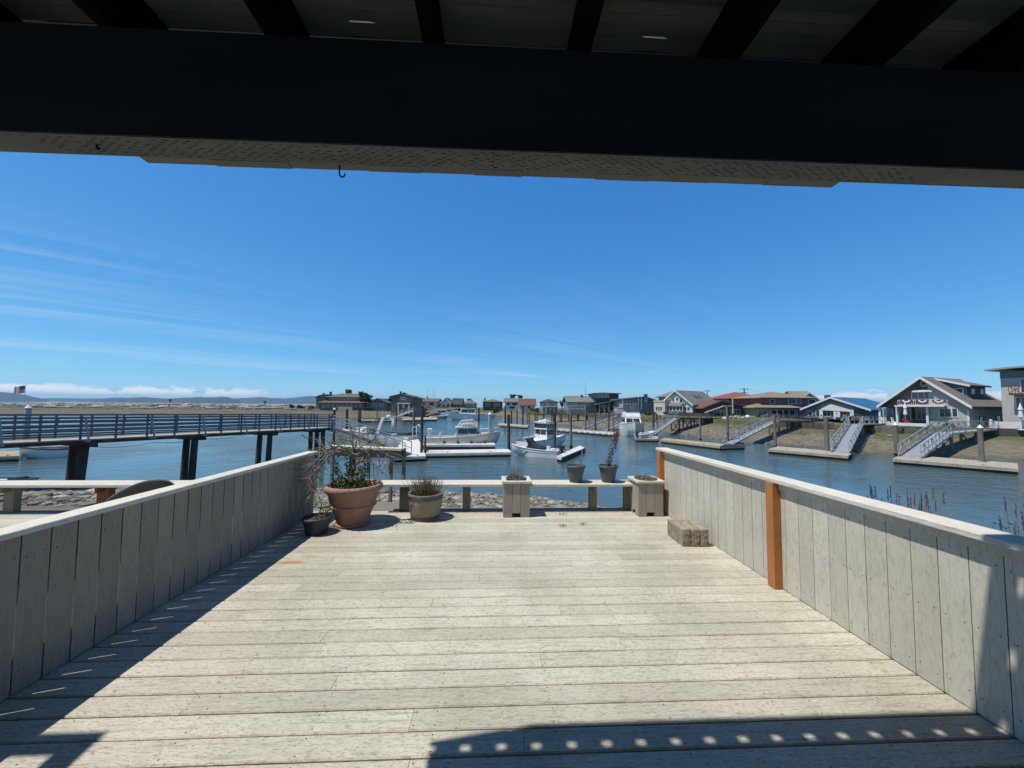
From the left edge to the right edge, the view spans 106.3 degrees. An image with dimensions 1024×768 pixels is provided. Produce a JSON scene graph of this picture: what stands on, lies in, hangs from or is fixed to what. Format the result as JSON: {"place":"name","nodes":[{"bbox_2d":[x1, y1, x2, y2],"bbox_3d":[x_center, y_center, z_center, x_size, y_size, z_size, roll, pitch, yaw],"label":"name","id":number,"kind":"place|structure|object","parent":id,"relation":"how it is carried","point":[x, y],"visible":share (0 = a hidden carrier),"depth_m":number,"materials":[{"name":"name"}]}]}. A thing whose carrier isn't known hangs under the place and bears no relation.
{"place":"outdoors","nodes":[
{"label":"outdoors","id":0,"kind":"place"},
{"bbox_2d":[0,392,46,401],"bbox_3d":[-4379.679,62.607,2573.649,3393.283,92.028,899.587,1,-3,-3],"label":"hills","id":1,"kind":"structure","parent":0,"point":[5,396],"depth_m":2405.02,"materials":[{"name":"blue"}]},
{"bbox_2d":[42,398,102,401],"bbox_3d":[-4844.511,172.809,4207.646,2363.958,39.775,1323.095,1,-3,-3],"label":"hills","id":2,"kind":"structure","parent":0,"point":[72,399],"depth_m":3996.14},
{"bbox_2d":[106,479,174,501],"bbox_3d":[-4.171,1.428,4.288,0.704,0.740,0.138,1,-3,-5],"label":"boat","id":3,"kind":"object","parent":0,"point":[144,486],"visible":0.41,"depth_m":4.26,"materials":[{"name":"plastic"}]},
{"bbox_2d":[93,397,241,402],"bbox_3d":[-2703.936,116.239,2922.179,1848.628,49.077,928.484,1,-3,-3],"label":"hills","id":4,"kind":"structure","parent":0,"point":[195,400],"depth_m":2732.57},
{"bbox_2d":[0,403,458,418],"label":"sand spit","id":5,"kind":"structure","parent":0,"point":[16,409],"depth_m":138.89,"materials":[{"name":"sand"}]},
{"bbox_2d":[4,403,447,410],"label":"beach grass","id":6,"kind":"structure","parent":5,"relation":"on","point":[430,408],"depth_m":154.74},
{"bbox_2d":[358,391,372,410],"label":"tree","id":7,"kind":"object","parent":5,"relation":"on","point":[365,397],"visible":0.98,"depth_m":140.81,"materials":[{"name":"green plant"}]},
{"bbox_2d":[361,410,391,416],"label":"sea wall","id":8,"kind":"structure","parent":5,"relation":"on","point":[373,413],"depth_m":118.84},
{"bbox_2d":[0,491,573,509],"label":"bank","id":9,"kind":"structure","parent":0,"point":[48,507],"depth_m":11.04,"materials":[{"name":"stone"}]},
{"bbox_2d":[0,488,601,507],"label":"shore pebbles","id":10,"kind":"object","parent":9,"relation":"on","point":[63,496],"visible":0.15,"depth_m":14.54,"materials":[{"name":"stone"}]},
{"bbox_2d":[327,445,405,504],"bbox_3d":[-2.708,1.998,7.055,1.572,1.683,0.180,0,-3,15],"label":"stair railing","id":11,"kind":"object","parent":9,"relation":"on","point":[399,451],"visible":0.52,"depth_m":6.99,"materials":[{"name":"grey wood"}]},
{"bbox_2d":[867,485,944,515],"bbox_3d":[4.602,2.065,4.504,0.846,1.735,0.422,1,-3,-3],"label":"lavender","id":12,"kind":"object","parent":9,"relation":"on","point":[871,491],"visible":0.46,"depth_m":4.56,"materials":[{"name":"purple plant"}]},
{"bbox_2d":[992,496,1023,535],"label":"lavender","id":13,"kind":"object","parent":9,"relation":"on","point":[1002,526],"visible":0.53,"depth_m":3.66,"materials":[{"name":"purple plant"}]},
{"bbox_2d":[233,396,373,403],"bbox_3d":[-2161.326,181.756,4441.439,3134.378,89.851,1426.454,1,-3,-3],"label":"hills","id":14,"kind":"structure","parent":0,"point":[308,399],"depth_m":4180.20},
{"bbox_2d":[426,407,563,416],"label":"bank","id":15,"kind":"structure","parent":0,"point":[493,412],"depth_m":173.64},
{"bbox_2d":[314,392,372,410],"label":"tiered roof house","id":16,"kind":"structure","parent":15,"relation":"on","point":[338,402],"depth_m":146.06,"materials":[{"name":"brown"}]},
{"bbox_2d":[367,398,391,410],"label":"grey house","id":17,"kind":"structure","parent":15,"relation":"on","point":[380,404],"depth_m":127.98,"materials":[{"name":"wood"}]},
{"bbox_2d":[389,391,425,416],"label":"dark gable house","id":18,"kind":"structure","parent":15,"relation":"on","point":[401,401],"depth_m":121.98,"materials":[{"name":"grey"}]},
{"bbox_2d":[423,397,441,406],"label":"house","id":19,"kind":"structure","parent":15,"relation":"on","point":[427,402],"depth_m":180.05,"materials":[{"name":"beige paint"}]},
{"bbox_2d":[451,398,463,409],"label":"house","id":20,"kind":"structure","parent":15,"relation":"on","point":[457,402],"depth_m":183.10,"materials":[{"name":"teal"}]},
{"bbox_2d":[482,398,502,410],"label":"house","id":21,"kind":"structure","parent":15,"relation":"on","point":[488,405],"depth_m":179.97,"materials":[{"name":"brown"}]},
{"bbox_2d":[504,398,520,410],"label":"house","id":22,"kind":"structure","parent":15,"relation":"on","point":[511,404],"depth_m":171.96,"materials":[{"name":"white"}]},
{"bbox_2d":[518,399,536,411],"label":"house","id":23,"kind":"structure","parent":15,"relation":"on","point":[527,404],"depth_m":168.05,"materials":[{"name":"red"}]},
{"bbox_2d":[0,510,1023,767],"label":"deck","id":24,"kind":"structure","parent":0,"point":[600,638],"depth_m":2.31,"materials":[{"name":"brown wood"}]},
{"bbox_2d":[0,480,190,512],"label":"bench","id":25,"kind":"object","parent":24,"relation":"on","point":[11,490],"visible":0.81,"depth_m":5.50,"materials":[{"name":"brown wood"}]},
{"bbox_2d":[0,451,317,701],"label":"parapet wall","id":26,"kind":"structure","parent":24,"relation":"on","point":[75,583],"depth_m":2.68,"materials":[{"name":"wood"}]},
{"bbox_2d":[0,502,622,512],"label":"deck edge","id":27,"kind":"object","parent":24,"relation":"attached to","point":[386,506],"visible":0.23,"depth_m":6.02,"materials":[{"name":"wood"}]},
{"bbox_2d":[301,504,332,535],"bbox_3d":[-2.409,1.670,4.741,0.350,0.336,0.350,1,-3,-3],"label":"potted plant","id":28,"kind":"object","parent":24,"relation":"on","point":[315,524],"visible":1,"depth_m":4.66,"materials":[{"name":"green plant"}]},
{"bbox_2d":[290,409,405,528],"bbox_3d":[-2.167,1.099,5.141,1.491,1.523,0.753,1,-3,-3],"label":"potted shrub","id":29,"kind":"object","parent":24,"relation":"on","point":[352,501],"visible":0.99,"depth_m":5.01,"materials":[{"name":"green plant"}]},
{"bbox_2d":[400,474,442,521],"bbox_3d":[-1.256,1.568,5.386,0.602,0.620,0.520,1,-3,-3],"label":"barrel planter","id":30,"kind":"object","parent":24,"relation":"on","point":[425,500],"visible":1,"depth_m":5.24,"materials":[{"name":"ceramic"}]},
{"bbox_2d":[381,480,632,510],"bbox_3d":[0.062,1.724,5.856,4.140,0.454,0.340,1,-3,-3],"label":"bench","id":31,"kind":"object","parent":24,"relation":"on","point":[591,485],"visible":0.73,"depth_m":5.77,"materials":[{"name":"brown wood"}]},
{"bbox_2d":[565,445,585,482],"bbox_3d":[0.982,1.226,5.925,0.322,0.562,0.318,1,-3,-3],"label":"potted plant","id":32,"kind":"object","parent":31,"relation":"on","point":[575,472],"visible":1,"depth_m":5.82,"materials":[{"name":"grey plastic"}]},
{"bbox_2d":[598,431,619,482],"bbox_3d":[1.490,1.121,5.955,0.318,0.783,0.318,-2,-4,44],"label":"potted plant","id":33,"kind":"object","parent":31,"relation":"on","point":[608,470],"visible":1,"depth_m":5.88,"materials":[{"name":"grey plant"}]},
{"bbox_2d":[501,476,531,517],"bbox_3d":[0.057,1.649,5.649,0.424,0.509,0.424,1,-3,-3],"label":"planter box","id":34,"kind":"object","parent":24,"relation":"on","point":[516,498],"visible":0.96,"depth_m":5.46,"materials":[{"name":"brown wood"}]},
{"bbox_2d":[506,466,525,488],"bbox_3d":[0.059,1.362,5.665,0.310,0.348,0.310,1,-3,-3],"label":"bowl planter","id":35,"kind":"object","parent":34,"relation":"in","point":[515,477],"visible":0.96,"depth_m":5.63,"materials":[{"name":"grey plastic"}]},
{"bbox_2d":[627,476,664,516],"bbox_3d":[2.000,1.670,5.739,0.414,0.509,0.414,1,-3,-3],"label":"planter box","id":36,"kind":"object","parent":24,"relation":"on","point":[646,497],"visible":0.91,"depth_m":5.56,"materials":[{"name":"brown wood"}]},
{"bbox_2d":[634,475,656,480],"bbox_3d":[1.992,1.453,5.730,0.330,0.204,0.330,1,-3,-3],"label":"bowl planter","id":37,"kind":"object","parent":36,"relation":"in","point":[645,478],"visible":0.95,"depth_m":5.70,"materials":[{"name":"grey plastic"}]},
{"bbox_2d":[667,519,690,546],"bbox_3d":[1.983,1.760,4.570,0.097,0.204,0.408,1,-3,-2],"label":"concrete paver","id":38,"kind":"object","parent":24,"relation":"on","point":[679,532],"visible":1,"depth_m":4.47,"materials":[{"name":"concrete"}]},
{"bbox_2d":[676,519,699,546],"bbox_3d":[2.083,1.761,4.569,0.097,0.204,0.408,1,-3,-2],"label":"concrete paver","id":39,"kind":"object","parent":24,"relation":"on","point":[695,535],"visible":0.57,"depth_m":4.37,"materials":[{"name":"concrete"}]},
{"bbox_2d":[683,519,708,546],"bbox_3d":[2.183,1.762,4.568,0.097,0.204,0.407,1,-3,-3],"label":"concrete paver","id":40,"kind":"object","parent":24,"relation":"on","point":[704,536],"visible":0.55,"depth_m":4.37,"materials":[{"name":"concrete"}]},
{"bbox_2d":[0,0,1023,188],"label":"roof","id":41,"kind":"structure","parent":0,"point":[817,93],"depth_m":1.23,"materials":[{"name":"brown wood"}]},
{"bbox_2d":[0,401,1023,536],"bbox_3d":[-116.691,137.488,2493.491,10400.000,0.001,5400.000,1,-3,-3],"label":"harbour water","id":42,"kind":"structure","parent":0,"point":[975,497],"depth_m":28.07,"materials":[{"name":"blue liquid"}]},
{"bbox_2d":[0,451,20,461],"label":"floating dock","id":43,"kind":"object","parent":42,"relation":"on","point":[9,456],"visible":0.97,"depth_m":28.42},
{"bbox_2d":[0,476,39,479],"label":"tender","id":44,"kind":"object","parent":42,"relation":"on","point":[20,478],"visible":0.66,"depth_m":20.67,"materials":[{"name":"plastic"}]},
{"bbox_2d":[22,404,31,436],"bbox_3d":[-41.844,4.549,33.059,0.544,5.593,0.531,1,-3,-3],"label":"piling","id":45,"kind":"object","parent":42,"relation":"in","point":[28,408],"visible":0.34,"depth_m":33.06,"materials":[{"name":"white paint"}]},
{"bbox_2d":[19,445,68,458],"bbox_3d":[-36.810,5.382,30.631,1.858,1.550,3.147,-2,-4,42],"label":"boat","id":46,"kind":"object","parent":42,"relation":"on","point":[48,452],"visible":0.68,"depth_m":29.98,"materials":[{"name":"plastic"}]},
{"bbox_2d":[0,414,333,479],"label":"pier","id":47,"kind":"structure","parent":42,"relation":"in","point":[79,444],"depth_m":19.50,"materials":[{"name":"grey wood"}]},
{"bbox_2d":[329,415,419,443],"bbox_3d":[-16.907,5.464,46.355,13.320,3.490,2.988,-1,-3,21],"label":"motor boat","id":48,"kind":"object","parent":42,"relation":"on","point":[410,435],"visible":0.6,"depth_m":44.65,"materials":[{"name":"white plastic"}]},
{"bbox_2d":[393,439,425,461],"bbox_3d":[-9.823,6.400,37.785,2.552,0.915,17.046,1,-3,-13],"label":"boat","id":49,"kind":"object","parent":42,"relation":"on","point":[416,455],"visible":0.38,"depth_m":32.27,"materials":[{"name":"plastic"}]},
{"bbox_2d":[324,415,411,455],"bbox_3d":[-11.589,4.114,30.884,7.027,3.126,1.220,0,-3,10],"label":"gangway","id":50,"kind":"object","parent":49,"relation":"on","point":[365,440],"visible":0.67,"depth_m":30.84,"materials":[{"name":"metal"}]},
{"bbox_2d":[402,417,436,421],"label":"floating dock","id":51,"kind":"object","parent":42,"relation":"on","point":[404,419],"visible":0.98,"depth_m":103.23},
{"bbox_2d":[420,404,423,452],"bbox_3d":[-7.601,4.622,32.363,0.307,5.920,0.299,1,-3,-3],"label":"piling","id":52,"kind":"object","parent":42,"relation":"in","point":[421,434],"visible":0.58,"depth_m":32.31,"materials":[{"name":"wood"}]},
{"bbox_2d":[426,442,495,448],"bbox_3d":[-5.398,6.559,40.086,7.285,0.915,2.634,1,-3,-4],"label":"floating dock","id":53,"kind":"object","parent":42,"relation":"on","point":[489,445],"visible":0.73,"depth_m":38.89,"materials":[{"name":"concrete"}]},
{"bbox_2d":[423,411,500,445],"bbox_3d":[-5.515,4.926,40.801,8.874,4.150,3.704,1,-3,-9],"label":"cabin cruiser","id":54,"kind":"object","parent":42,"relation":"on","point":[470,433],"visible":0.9,"depth_m":40.49,"materials":[{"name":"white plastic"}]},
{"bbox_2d":[447,402,487,419],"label":"moored boat","id":55,"kind":"object","parent":42,"relation":"on","point":[464,414],"visible":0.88,"depth_m":111.95,"materials":[{"name":"white plastic"}]},
{"bbox_2d":[425,449,510,457],"bbox_3d":[-3.754,6.221,33.557,7.429,0.915,2.350,1,-3,-11],"label":"floating dock","id":56,"kind":"object","parent":42,"relation":"on","point":[472,453],"visible":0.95,"depth_m":32.68,"materials":[{"name":"concrete"}]},
{"bbox_2d":[507,414,510,449],"bbox_3d":[-0.304,5.339,35.803,0.375,4.974,0.366,1,-3,-3],"label":"piling","id":57,"kind":"object","parent":42,"relation":"in","point":[508,431],"visible":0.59,"depth_m":35.74,"materials":[{"name":"wood"}]},
{"bbox_2d":[497,423,528,428],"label":"floating dock","id":58,"kind":"object","parent":42,"relation":"on","point":[513,425],"visible":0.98,"depth_m":75.46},
{"bbox_2d":[512,438,564,458],"bbox_3d":[2.245,5.749,33.563,4.616,1.894,2.707,0,-3,0],"label":"runabout","id":59,"kind":"object","parent":42,"relation":"on","point":[532,448],"visible":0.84,"depth_m":33.16,"materials":[{"name":"white paint"}]},
{"bbox_2d":[516,419,566,447],"bbox_3d":[3.672,4.410,41.005,3.103,5.350,8.205,-3,-4,44],"label":"pilothouse boat","id":60,"kind":"object","parent":42,"relation":"on","point":[543,435],"visible":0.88,"depth_m":40.70,"materials":[{"name":"white plastic"}]},
{"bbox_2d":[553,412,555,447],"bbox_3d":[3.760,5.140,33.992,0.322,5.241,0.314,1,-3,-3],"label":"piling","id":61,"kind":"object","parent":42,"relation":"in","point":[554,434],"visible":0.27,"depth_m":33.95,"materials":[{"name":"wood"}]},
{"bbox_2d":[526,410,587,422],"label":"landing pier","id":62,"kind":"structure","parent":42,"relation":"in","point":[558,414],"depth_m":93.37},
{"bbox_2d":[556,446,585,461],"bbox_3d":[5.524,6.339,34.376,0.974,0.915,9.382,-1,-3,22],"label":"floating dock","id":63,"kind":"object","parent":42,"relation":"on","point":[570,454],"visible":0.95,"depth_m":33.06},
{"bbox_2d":[557,428,615,436],"bbox_3d":[11.654,7.882,62.189,3.256,0.915,14.846,3,-4,-38],"label":"floating dock","id":64,"kind":"object","parent":42,"relation":"on","point":[558,429],"visible":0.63,"depth_m":61.49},
{"bbox_2d":[581,410,618,428],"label":"gangway","id":65,"kind":"object","parent":64,"relation":"on","point":[598,422],"visible":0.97,"depth_m":70.23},
{"bbox_2d":[619,382,644,435],"bbox_3d":[18.561,3.542,59.466,3.792,9.401,9.553,0,-3,12],"label":"flybridge cruiser","id":66,"kind":"object","parent":42,"relation":"on","point":[631,424],"visible":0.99,"depth_m":58.31,"materials":[{"name":"white paint"}]},
{"bbox_2d":[635,436,657,441],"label":"floating dock","id":67,"kind":"object","parent":42,"relation":"on","point":[652,439],"visible":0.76,"depth_m":47.78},
{"bbox_2d":[645,412,677,435],"bbox_3d":[22.862,5.883,58.011,1.120,3.157,14.735,-2,-4,36],"label":"gangway","id":68,"kind":"object","parent":42,"relation":"on","point":[663,425],"visible":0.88,"depth_m":57.90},
{"bbox_2d":[660,438,723,449],"bbox_3d":[20.451,6.982,44.124,2.681,0.915,9.530,2,-3,-25],"label":"floating dock","id":69,"kind":"object","parent":42,"relation":"on","point":[706,445],"visible":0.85,"depth_m":43.02,"materials":[{"name":"wood"}]},
{"bbox_2d":[726,405,728,440],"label":"piling","id":70,"kind":"object","parent":42,"relation":"in","point":[727,425],"visible":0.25,"depth_m":43.44,"materials":[{"name":"wood"}]},
{"bbox_2d":[721,442,744,450],"bbox_3d":[24.141,6.872,41.525,1.953,0.915,7.363,-2,-4,34],"label":"floating dock","id":71,"kind":"object","parent":42,"relation":"on","point":[739,446],"visible":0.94,"depth_m":39.86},
{"bbox_2d":[722,414,777,443],"bbox_3d":[29.489,5.318,47.012,15.393,3.212,1.220,3,-4,-40],"label":"gangway","id":72,"kind":"object","parent":71,"relation":"on","point":[748,433],"visible":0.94,"depth_m":45.86,"materials":[{"name":"metal"}]},
{"bbox_2d":[773,414,776,446],"bbox_3d":[27.484,5.738,40.119,0.401,5.083,0.391,1,-3,-3],"label":"piling","id":73,"kind":"object","parent":42,"relation":"in","point":[774,433],"visible":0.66,"depth_m":40.06,"materials":[{"name":"wood"}]},
{"bbox_2d":[767,413,821,434],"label":"landing pier","id":74,"kind":"structure","parent":42,"relation":"in","point":[793,420],"depth_m":56.61,"materials":[{"name":"wood"}]},
{"bbox_2d":[768,446,852,460],"bbox_3d":[27.904,6.605,35.992,3.981,0.915,6.304,3,-4,-38],"label":"floating dock","id":75,"kind":"object","parent":42,"relation":"on","point":[812,453],"visible":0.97,"depth_m":34.91,"materials":[{"name":"concrete"}]},
{"bbox_2d":[830,416,863,453],"bbox_3d":[35.488,5.061,40.430,17.360,3.115,1.320,3,-4,-44],"label":"gangway","id":76,"kind":"object","parent":75,"relation":"on","point":[845,442],"visible":0.98,"depth_m":38.71,"materials":[{"name":"metal"}]},
{"bbox_2d":[823,417,829,450],"bbox_3d":[29.626,5.581,36.128,0.505,5.003,0.492,1,-3,-3],"label":"piling","id":77,"kind":"object","parent":42,"relation":"in","point":[826,437],"visible":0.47,"depth_m":36.05,"materials":[{"name":"wood"}]},
{"bbox_2d":[848,416,886,436],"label":"landing pier","id":78,"kind":"structure","parent":42,"relation":"in","point":[869,423],"depth_m":48.99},
{"bbox_2d":[893,422,899,457],"bbox_3d":[34.433,5.728,34.401,0.430,4.601,0.419,1,-3,-3],"label":"piling","id":79,"kind":"object","parent":42,"relation":"in","point":[895,435],"visible":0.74,"depth_m":34.35,"materials":[{"name":"white paint"}]},
{"bbox_2d":[892,456,1018,474],"bbox_3d":[34.320,6.328,29.874,4.751,0.915,6.377,3,-4,-41],"label":"floating dock","id":80,"kind":"object","parent":42,"relation":"on","point":[974,465],"visible":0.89,"depth_m":28.67,"materials":[{"name":"concrete"}]},
{"bbox_2d":[897,423,952,458],"bbox_3d":[37.319,4.958,34.530,11.144,2.716,1.370,2,-4,-32],"label":"gangway","id":81,"kind":"object","parent":80,"relation":"on","point":[926,445],"visible":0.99,"depth_m":33.91,"materials":[{"name":"metal"}]},
{"bbox_2d":[931,420,998,451],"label":"landing pier","id":82,"kind":"structure","parent":42,"relation":"in","point":[962,432],"depth_m":40.23,"materials":[{"name":"wood"}]},
{"bbox_2d":[977,425,984,461],"bbox_3d":[36.170,5.460,29.583,0.414,4.646,0.403,1,-3,-3],"label":"piling","id":83,"kind":"object","parent":42,"relation":"in","point":[981,452],"visible":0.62,"depth_m":29.54,"materials":[{"name":"white paint"}]},
{"bbox_2d":[0,152,1023,404],"label":"sky","id":84,"kind":"structure","parent":0,"point":[121,276],"materials":[{"name":"blue"}]},
{"bbox_2d":[496,410,1023,460],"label":"bank","id":85,"kind":"structure","parent":0,"point":[1003,448],"depth_m":47.12,"materials":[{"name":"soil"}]},
{"bbox_2d":[538,399,558,413],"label":"house","id":86,"kind":"structure","parent":85,"relation":"on","point":[549,405],"depth_m":137.94,"materials":[{"name":"grey"}]},
{"bbox_2d":[562,395,594,413],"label":"long grey house","id":87,"kind":"structure","parent":85,"relation":"on","point":[581,402],"depth_m":123.98,"materials":[{"name":"blue"}]},
{"bbox_2d":[535,411,621,418],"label":"sea wall","id":88,"kind":"structure","parent":85,"relation":"on","point":[592,415],"depth_m":102.41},
{"bbox_2d":[586,392,621,412],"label":"tall dark house","id":89,"kind":"structure","parent":85,"relation":"on","point":[602,403],"depth_m":122.04,"materials":[{"name":"grey"}]},
{"bbox_2d":[609,394,655,413],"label":"house","id":90,"kind":"structure","parent":85,"relation":"on","point":[646,403],"depth_m":115.98,"materials":[{"name":"grey"}]},
{"bbox_2d":[653,390,714,414],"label":"white gable house","id":91,"kind":"structure","parent":85,"relation":"on","point":[679,401],"depth_m":99.38,"materials":[{"name":"grey"}]},
{"bbox_2d":[659,415,712,422],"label":"sea wall","id":92,"kind":"structure","parent":85,"relation":"on","point":[697,420],"depth_m":75.89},
{"bbox_2d":[497,414,884,453],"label":"bank stones","id":93,"kind":"object","parent":85,"relation":"on","point":[863,442],"visible":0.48,"depth_m":59.20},
{"bbox_2d":[671,412,720,430],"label":"landing pier","id":94,"kind":"structure","parent":85,"relation":"on","point":[687,415],"depth_m":67.00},
{"bbox_2d":[694,398,744,415],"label":"gable house","id":95,"kind":"structure","parent":85,"relation":"on","point":[712,407],"depth_m":91.92,"materials":[{"name":"brown paint"}]},
{"bbox_2d":[711,392,749,402],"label":"red roof house","id":96,"kind":"structure","parent":85,"relation":"on","point":[727,397],"depth_m":107.46,"materials":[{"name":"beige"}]},
{"bbox_2d":[731,392,816,416],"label":"hip roof house","id":97,"kind":"structure","parent":85,"relation":"on","point":[769,403],"depth_m":89.50,"materials":[{"name":"brown"}]},
{"bbox_2d":[764,419,832,429],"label":"sea wall","id":98,"kind":"structure","parent":85,"relation":"on","point":[812,425],"depth_m":56.04,"materials":[{"name":"wood"}]},
{"bbox_2d":[785,391,824,401],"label":"tan roof house","id":99,"kind":"structure","parent":85,"relation":"on","point":[804,393],"depth_m":105.72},
{"bbox_2d":[800,395,882,419],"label":"blue roof house","id":100,"kind":"structure","parent":85,"relation":"on","point":[828,406],"depth_m":77.61,"materials":[{"name":"metal"}]},
{"bbox_2d":[873,426,928,433],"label":"sea wall","id":101,"kind":"structure","parent":85,"relation":"on","point":[888,429],"depth_m":47.55,"materials":[{"name":"concrete"}]},
{"bbox_2d":[879,422,926,426],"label":"terrace wall","id":102,"kind":"structure","parent":85,"relation":"on","point":[908,424],"depth_m":51.03,"materials":[{"name":"white paint"}]},
{"bbox_2d":[876,376,1002,426],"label":"gabled house","id":103,"kind":"structure","parent":85,"relation":"on","point":[927,400],"depth_m":51.61,"materials":[{"name":"grey"}]},
{"bbox_2d":[882,408,893,419],"bbox_3d":[56.097,4.409,57.294,0.066,1.793,1.225,2,-3,-23],"label":"window","id":104,"kind":"structure","parent":103,"relation":"in","point":[888,412],"depth_m":57.23,"materials":[{"name":"glass"}]},
{"bbox_2d":[899,407,910,420],"bbox_3d":[56.820,4.252,55.564,0.066,2.002,1.252,2,-3,-23],"label":"window","id":105,"kind":"structure","parent":103,"relation":"in","point":[901,410],"depth_m":55.69,"materials":[{"name":"glass"}]},
{"bbox_2d":[910,407,925,419],"bbox_3d":[57.415,4.097,54.146,0.066,1.869,1.859,2,-3,-23],"label":"window","id":106,"kind":"structure","parent":103,"relation":"in","point":[919,413],"depth_m":54.21,"materials":[{"name":"glass"}]},
{"bbox_2d":[911,392,927,399],"bbox_3d":[56.815,1.577,52.892,0.066,1.112,2.707,2,-3,-23],"label":"window","id":107,"kind":"structure","parent":103,"relation":"in","point":[914,395],"depth_m":53.37,"materials":[{"name":"glass"}]},
{"bbox_2d":[976,425,1023,436],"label":"sea wall","id":108,"kind":"structure","parent":85,"relation":"on","point":[1008,432],"depth_m":43.65,"materials":[{"name":"concrete"}]},
{"bbox_2d":[984,366,1023,421],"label":"corner house","id":109,"kind":"structure","parent":85,"relation":"on","point":[1012,386],"depth_m":46.25,"materials":[{"name":"wood"}]},
{"bbox_2d":[989,419,1023,428],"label":"fence","id":110,"kind":"object","parent":85,"relation":"on","point":[1013,425],"visible":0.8,"depth_m":43.89,"materials":[{"name":"white paint"}]},
{"bbox_2d":[656,447,1023,741],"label":"parapet wall","id":111,"kind":"structure","parent":0,"point":[936,600],"depth_m":2.48,"materials":[{"name":"wood"}]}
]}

